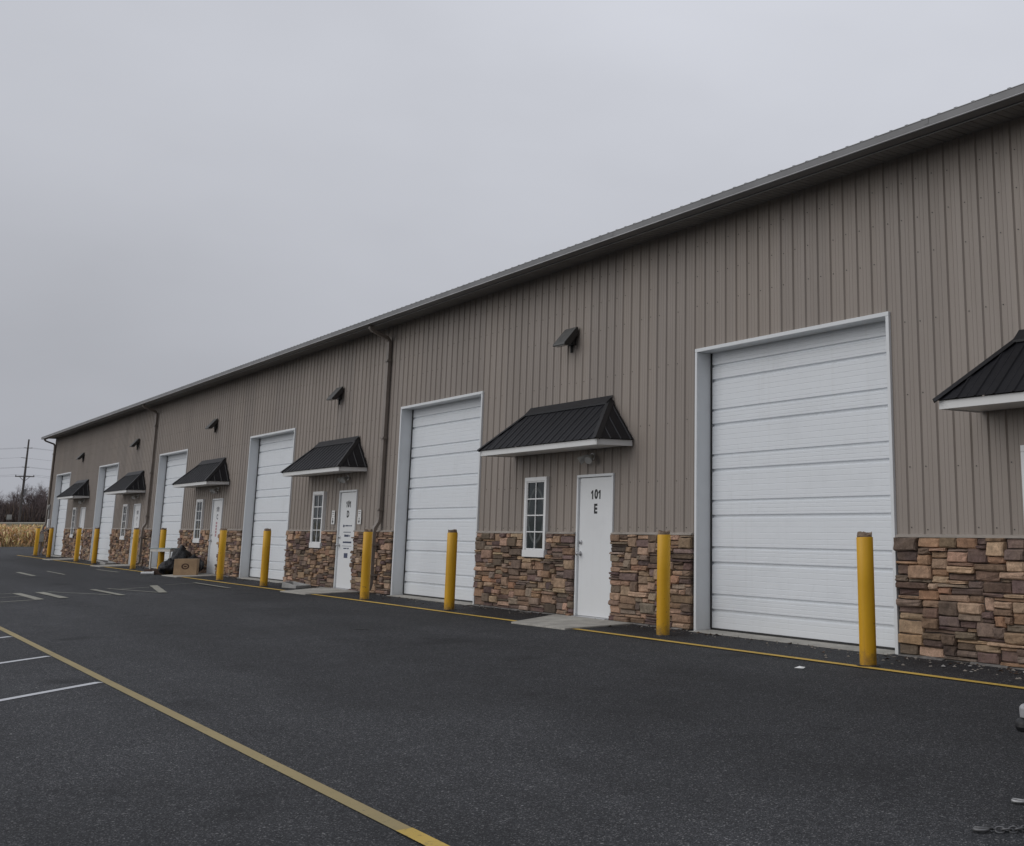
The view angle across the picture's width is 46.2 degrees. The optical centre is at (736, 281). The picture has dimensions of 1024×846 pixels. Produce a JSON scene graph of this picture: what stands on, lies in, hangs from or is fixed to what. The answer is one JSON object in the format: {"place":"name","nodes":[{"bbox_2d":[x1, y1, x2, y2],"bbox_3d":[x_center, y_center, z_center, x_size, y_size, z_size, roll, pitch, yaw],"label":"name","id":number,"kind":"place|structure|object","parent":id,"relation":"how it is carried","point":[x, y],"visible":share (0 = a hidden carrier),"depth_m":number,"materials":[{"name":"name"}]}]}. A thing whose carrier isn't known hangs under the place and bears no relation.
{"place":"outdoors","nodes":[
{"label":"outdoors","id":0,"kind":"place"},
{"bbox_2d":[0,522,44,522],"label":"track","id":1,"kind":"structure","parent":0,"point":[22,522],"depth_m":144.45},
{"bbox_2d":[0,524,45,546],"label":"dry corn field","id":2,"kind":"structure","parent":0,"point":[12,535],"depth_m":77.70,"materials":[{"name":"beige plant"}]},
{"bbox_2d":[0,523,693,629],"bbox_3d":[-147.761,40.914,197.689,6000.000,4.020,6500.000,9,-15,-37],"label":"ground","id":3,"kind":"structure","parent":0,"point":[7,524],"depth_m":139.75,"materials":[{"name":"brown plant"}]},
{"bbox_2d":[0,494,9,510],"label":"bare tree","id":4,"kind":"object","parent":3,"relation":"on","point":[1,505],"visible":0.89,"depth_m":149.36,"materials":[{"name":"brown plant"}]},
{"bbox_2d":[6,514,11,521],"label":"field sign","id":5,"kind":"object","parent":3,"relation":"on","point":[9,517],"visible":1,"depth_m":144.57,"materials":[{"name":"grey wood"}]},
{"bbox_2d":[5,485,30,505],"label":"bare tree","id":6,"kind":"object","parent":3,"relation":"on","point":[14,494],"visible":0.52,"depth_m":165.29,"materials":[{"name":"brown plant"}]},
{"bbox_2d":[0,499,46,521],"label":"brushwood","id":7,"kind":"object","parent":3,"relation":"on","point":[29,515],"visible":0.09,"depth_m":148.94,"materials":[{"name":"brown plant"}]},
{"bbox_2d":[15,439,33,521],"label":"utility pole","id":8,"kind":"object","parent":3,"relation":"on","point":[23,492],"visible":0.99,"depth_m":146.15,"materials":[{"name":"brown wood"}]},
{"bbox_2d":[16,484,46,507],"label":"bare tree","id":9,"kind":"object","parent":3,"relation":"on","point":[32,492],"visible":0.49,"depth_m":165.78,"materials":[{"name":"brown plant"}]},
{"bbox_2d":[28,496,40,512],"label":"bare tree","id":10,"kind":"object","parent":3,"relation":"on","point":[35,504],"visible":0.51,"depth_m":157.49,"materials":[{"name":"brown plant"}]},
{"bbox_2d":[23,488,48,512],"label":"bare tree","id":11,"kind":"object","parent":3,"relation":"on","point":[38,495],"visible":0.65,"depth_m":158.03,"materials":[{"name":"brown plant"}]},
{"bbox_2d":[34,482,48,501],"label":"bare tree","id":12,"kind":"object","parent":3,"relation":"on","point":[40,491],"visible":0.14,"depth_m":168.31,"materials":[{"name":"brown plant"}]},
{"bbox_2d":[36,492,47,521],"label":"bare tree","id":13,"kind":"object","parent":3,"relation":"on","point":[45,505],"visible":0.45,"depth_m":150.07,"materials":[{"name":"brown plant"}]},
{"bbox_2d":[51,555,894,654],"bbox_3d":[-11.794,7.585,29.467,0.740,0.060,64.333,9,-15,-37],"label":"door sill","id":14,"kind":"structure","parent":3,"relation":"on","point":[806,642],"depth_m":14.17,"materials":[{"name":"concrete"}]},
{"bbox_2d":[40,83,1023,669],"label":"commercial building","id":15,"kind":"structure","parent":3,"relation":"on","point":[764,401],"depth_m":15.94,"materials":[{"name":"beige metal"}]},
{"bbox_2d":[32,529,48,554],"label":"gas meter","id":16,"kind":"object","parent":15,"relation":"attached to","point":[41,538],"visible":0.6,"depth_m":54.02,"materials":[{"name":"metal"}]},
{"bbox_2d":[51,472,70,555],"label":"overhead door","id":17,"kind":"structure","parent":15,"relation":"in","point":[59,514],"depth_m":54.18,"materials":[{"name":"white metal"}]},
{"bbox_2d":[69,507,77,537],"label":"window","id":18,"kind":"structure","parent":15,"relation":"in","point":[74,515],"depth_m":49.83,"materials":[{"name":"white plastic"}]},
{"bbox_2d":[79,507,85,558],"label":"entry door","id":19,"kind":"structure","parent":15,"relation":"in","point":[83,509],"depth_m":48.65,"materials":[{"name":"white paint"}]},
{"bbox_2d":[89,462,119,560],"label":"overhead door","id":20,"kind":"structure","parent":15,"relation":"in","point":[104,512],"depth_m":46.33,"materials":[{"name":"white metal"}]},
{"bbox_2d":[119,504,129,539],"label":"window","id":21,"kind":"structure","parent":15,"relation":"in","point":[125,513],"depth_m":42.15,"materials":[{"name":"white plastic"}]},
{"bbox_2d":[128,504,140,564],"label":"entry door","id":22,"kind":"structure","parent":15,"relation":"in","point":[137,507],"depth_m":41.03,"materials":[{"name":"white paint"}]},
{"bbox_2d":[149,449,187,566],"bbox_3d":[-18.224,7.376,37.603,0.283,3.720,3.668,9,-15,-37],"label":"overhead door","id":23,"kind":"structure","parent":15,"relation":"in","point":[168,509],"depth_m":38.57,"materials":[{"name":"white metal"}]},
{"bbox_2d":[192,499,204,542],"bbox_3d":[-15.866,7.091,34.412,0.138,1.261,0.716,9,-15,-37],"label":"window","id":24,"kind":"structure","parent":15,"relation":"in","point":[200,503],"depth_m":34.37,"materials":[{"name":"white plastic"}]},
{"bbox_2d":[205,498,223,574],"bbox_3d":[-14.786,7.229,32.979,0.160,2.104,1.034,9,-15,-37],"label":"entry door","id":25,"kind":"structure","parent":15,"relation":"in","point":[217,504],"depth_m":33.09,"materials":[{"name":"white paint"}]},
{"bbox_2d":[239,428,295,580],"bbox_3d":[-11.891,5.728,29.770,0.283,3.720,3.668,9,-15,-37],"label":"overhead door","id":26,"kind":"structure","parent":15,"relation":"in","point":[268,492],"depth_m":30.45,"materials":[{"name":"white metal"}]},
{"bbox_2d":[309,491,326,547],"bbox_3d":[-9.534,5.443,26.579,0.138,1.261,0.716,9,-15,-37],"label":"window","id":27,"kind":"structure","parent":15,"relation":"in","point":[320,497],"depth_m":26.53,"materials":[{"name":"white plastic"}]},
{"bbox_2d":[331,511,334,523],"bbox_3d":[-8.969,5.252,25.874,0.008,0.300,0.200,9,-15,-37],"label":"notice sign","id":28,"kind":"object","parent":15,"relation":"attached to","point":[333,518],"visible":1,"depth_m":25.86,"materials":[{"name":"white plastic"}]},
{"bbox_2d":[333,490,357,589],"bbox_3d":[-8.454,5.582,25.146,0.160,2.104,1.034,9,-15,-37],"label":"entry door","id":29,"kind":"structure","parent":15,"relation":"in","point":[347,510],"depth_m":25.23,"materials":[{"name":"white paint"}]},
{"bbox_2d":[357,510,360,523],"bbox_3d":[-7.995,4.998,24.669,0.008,0.300,0.200,9,-15,-37],"label":"notice sign","id":30,"kind":"object","parent":15,"relation":"attached to","point":[359,517],"visible":1,"depth_m":24.66,"materials":[{"name":"white plastic"}]},
{"bbox_2d":[390,391,483,604],"bbox_3d":[-5.566,4.083,21.947,0.283,3.720,3.668,9,-15,-37],"label":"overhead door","id":31,"kind":"structure","parent":15,"relation":"in","point":[439,467],"depth_m":22.34,"materials":[{"name":"white metal"}]},
{"bbox_2d":[522,476,548,557],"bbox_3d":[-3.209,3.798,18.755,0.138,1.261,0.716,9,-15,-37],"label":"window","id":32,"kind":"structure","parent":15,"relation":"in","point":[536,496],"depth_m":18.72,"materials":[{"name":"white plastic"}]},
{"bbox_2d":[571,473,614,619],"bbox_3d":[-2.129,3.936,17.322,0.160,2.104,1.034,9,-15,-37],"label":"entry door","id":33,"kind":"structure","parent":15,"relation":"in","point":[595,495],"depth_m":17.37,"materials":[{"name":"white paint"}]},
{"bbox_2d":[694,311,900,654],"bbox_3d":[0.685,2.456,14.215,0.283,3.720,3.668,9,-15,-37],"label":"overhead door","id":34,"kind":"structure","parent":15,"relation":"in","point":[794,455],"depth_m":14.32,"materials":[{"name":"white metal"}]},
{"bbox_2d":[1020,445,1023,509],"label":"window","id":35,"kind":"structure","parent":15,"relation":"in","point":[1021,446],"depth_m":11.34,"materials":[{"name":"white plastic"}]},
{"bbox_2d":[0,547,1023,845],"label":"asphalt","id":36,"kind":"structure","parent":0,"point":[450,729],"depth_m":7.78,"materials":[{"name":"black asphalt"}]},
{"bbox_2d":[0,636,101,700],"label":"stall line","id":37,"kind":"object","parent":36,"relation":"on","point":[42,691],"visible":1,"depth_m":10.00,"materials":[{"name":"white paint"}]},
{"bbox_2d":[0,569,229,601],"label":"bay line","id":38,"kind":"object","parent":36,"relation":"on","point":[157,588],"visible":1,"depth_m":24.05,"materials":[{"name":"white paint"}]},
{"bbox_2d":[141,571,153,574],"bbox_3d":[-16.521,8.189,32.636,0.330,0.110,0.108,4,-13,-20],"label":"plastic pipe","id":39,"kind":"object","parent":36,"relation":"on","point":[147,573],"visible":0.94,"depth_m":32.61,"materials":[{"name":"white plastic"}]},
{"bbox_2d":[144,569,161,574],"bbox_3d":[-16.322,8.222,32.952,0.720,0.150,0.435,2,-12,-10],"label":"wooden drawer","id":40,"kind":"object","parent":36,"relation":"on","point":[156,571],"visible":0.49,"depth_m":32.73,"materials":[{"name":"brown wood"}]},
{"bbox_2d":[0,626,411,838],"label":"lot line","id":41,"kind":"object","parent":36,"relation":"on","point":[374,814],"visible":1,"depth_m":7.13,"materials":[{"name":"yellow paint"}]},
{"bbox_2d":[396,828,448,845],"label":"fresh lot line","id":42,"kind":"object","parent":41,"relation":"on","point":[420,837],"visible":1,"depth_m":5.17,"materials":[{"name":"yellow paint"}]},
{"bbox_2d":[42,558,632,629],"bbox_3d":[-11.719,7.369,28.459,1.900,0.072,52.899,9,-15,-37],"label":"door pad","id":43,"kind":"object","parent":36,"relation":"on","point":[561,622],"depth_m":16.76,"materials":[{"name":"concrete"}]},
{"bbox_2d":[173,559,199,574],"bbox_3d":[-15.204,7.905,32.171,0.584,0.445,0.426,3,-12,-16],"label":"cardboard box","id":44,"kind":"object","parent":43,"relation":"on","point":[186,566],"visible":0.92,"depth_m":31.98,"materials":[{"name":"brown cardboard"}]},
{"bbox_2d":[171,545,191,560],"bbox_3d":[-15.773,7.901,33.033,0.700,0.811,0.840,9,-15,-37],"label":"rubbish bag","id":45,"kind":"object","parent":44,"relation":"on","point":[181,552],"visible":0.45,"depth_m":32.89,"materials":[{"name":"black plastic"}]},
{"bbox_2d":[187,554,203,572],"bbox_3d":[-15.287,7.982,32.816,0.596,0.563,0.539,-5,-13,23],"label":"rubbish bag","id":46,"kind":"object","parent":43,"relation":"on","point":[201,562],"visible":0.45,"depth_m":32.79,"materials":[{"name":"black plastic"}]},
{"bbox_2d":[18,555,1023,688],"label":"wall line","id":47,"kind":"object","parent":36,"relation":"on","point":[664,640],"visible":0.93,"depth_m":13.05,"materials":[{"name":"yellow paint"}]},
{"bbox_2d":[21,555,1023,686],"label":"wall strip","id":48,"kind":"object","parent":36,"relation":"on","point":[984,674],"depth_m":13.51,"materials":[{"name":"concrete"}]},
{"bbox_2d":[33,527,39,555],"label":"bollard","id":49,"kind":"object","parent":48,"relation":"on","point":[36,543],"visible":0.97,"depth_m":53.41,"materials":[{"name":"yellow metal"}]},
{"bbox_2d":[45,527,53,557],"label":"bollard","id":50,"kind":"object","parent":48,"relation":"on","point":[50,540],"visible":0.9,"depth_m":50.48,"materials":[{"name":"metal"}]},
{"bbox_2d":[72,527,81,561],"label":"bollard","id":51,"kind":"object","parent":48,"relation":"on","point":[77,544],"visible":0.94,"depth_m":44.76,"materials":[{"name":"metal"}]},
{"bbox_2d":[90,528,99,563],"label":"bollard","id":52,"kind":"object","parent":48,"relation":"on","point":[95,545],"visible":0.96,"depth_m":42.23,"materials":[{"name":"metal"}]},
{"bbox_2d":[100,560,116,564],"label":"splash block","id":53,"kind":"object","parent":48,"relation":"on","point":[107,562],"depth_m":41.29,"materials":[{"name":"concrete"}]},
{"bbox_2d":[130,528,138,568],"bbox_3d":[-19.124,8.499,36.980,0.247,1.311,0.247,-5,-13,23],"label":"bollard","id":54,"kind":"object","parent":48,"relation":"on","point":[134,548],"visible":0.98,"depth_m":36.93,"materials":[{"name":"metal"}]},
{"bbox_2d":[157,528,166,568],"bbox_3d":[-16.886,7.913,34.193,0.247,1.311,0.247,-9,-15,38],"label":"bollard","id":55,"kind":"object","parent":48,"relation":"on","point":[163,533],"visible":0.66,"depth_m":34.17,"materials":[{"name":"metal"}]},
{"bbox_2d":[149,548,176,568],"bbox_3d":[-16.570,8.116,33.825,0.940,0.714,0.520,-6,-13,26],"label":"table","id":56,"kind":"object","parent":48,"relation":"on","point":[169,550],"visible":0.56,"depth_m":33.68,"materials":[{"name":"grey glass"}]},
{"bbox_2d":[158,558,173,574],"bbox_3d":[-15.911,7.998,32.635,0.537,0.461,0.492,9,-15,-37],"label":"rubbish bag","id":57,"kind":"object","parent":48,"relation":"on","point":[166,567],"visible":0.81,"depth_m":32.48,"materials":[{"name":"black plastic"}]},
{"bbox_2d":[214,528,226,580],"bbox_3d":[-12.997,6.901,29.382,0.247,1.311,0.247,8,-14,-34],"label":"bollard","id":58,"kind":"object","parent":48,"relation":"on","point":[221,555],"visible":0.93,"depth_m":29.32,"materials":[{"name":"metal"}]},
{"bbox_2d":[258,528,270,586],"bbox_3d":[-10.708,6.287,26.463,0.247,1.311,0.247,4,-12,-19],"label":"bollard","id":59,"kind":"object","parent":48,"relation":"on","point":[265,557],"visible":0.95,"depth_m":26.40,"materials":[{"name":"metal"}]},
{"bbox_2d":[282,581,310,588],"bbox_3d":[-9.734,6.705,25.706,0.600,0.128,0.379,-9,-15,36],"label":"splash block","id":60,"kind":"object","parent":48,"relation":"on","point":[291,584],"depth_m":25.65,"materials":[{"name":"concrete"}]},
{"bbox_2d":[358,529,372,599],"bbox_3d":[-6.893,5.279,21.670,0.247,1.311,0.247,1,-12,-4],"label":"bollard","id":61,"kind":"object","parent":48,"relation":"on","point":[366,564],"visible":0.94,"depth_m":21.61,"materials":[{"name":"metal"}]},
{"bbox_2d":[442,529,457,610],"bbox_3d":[-4.672,4.726,19.038,0.247,1.311,0.247,-3,-12,11],"label":"bollard","id":62,"kind":"object","parent":48,"relation":"on","point":[450,574],"visible":0.93,"depth_m":18.97,"materials":[{"name":"metal"}]},
{"bbox_2d":[57,557,1017,673],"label":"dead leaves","id":63,"kind":"object","parent":48,"relation":"on","point":[704,634],"visible":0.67,"depth_m":14.42,"materials":[{"name":"brown plant"}]},
{"bbox_2d":[79,560,1021,680],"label":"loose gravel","id":64,"kind":"structure","parent":48,"relation":"on","point":[786,646],"depth_m":12.12,"materials":[{"name":"grey gravel"}]},
{"bbox_2d":[653,530,672,636],"bbox_3d":[-0.917,3.797,14.625,0.247,1.311,0.247,-6,-13,26],"label":"bollard","id":65,"kind":"object","parent":48,"relation":"on","point":[663,586],"visible":0.92,"depth_m":14.56,"materials":[{"name":"metal"}]},
{"bbox_2d":[856,531,880,667],"bbox_3d":[1.284,3.142,11.508,0.247,1.311,0.247,-11,-16,41],"label":"bollard","id":66,"kind":"object","parent":48,"relation":"on","point":[866,604],"visible":0.95,"depth_m":11.44,"materials":[{"name":"metal"}]},
{"bbox_2d":[1015,704,1023,732],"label":"utility trailer","id":67,"kind":"object","parent":36,"relation":"on","point":[1019,724],"visible":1,"depth_m":5.74,"materials":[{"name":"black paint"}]},
{"bbox_2d":[972,825,1023,833],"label":"safety chain","id":68,"kind":"object","parent":67,"relation":"hanging from","point":[988,829],"visible":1,"depth_m":5.25,"materials":[{"name":"silver metal"}]},
{"bbox_2d":[1011,798,1023,803],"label":"safety chain","id":69,"kind":"object","parent":67,"relation":"hanging from","point":[1017,800],"visible":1,"depth_m":5.78,"materials":[{"name":"metal"}]},
{"bbox_2d":[0,0,1023,506],"label":"sky","id":70,"kind":"structure","parent":0,"point":[191,191],"materials":[{"name":"grey"}]}
]}

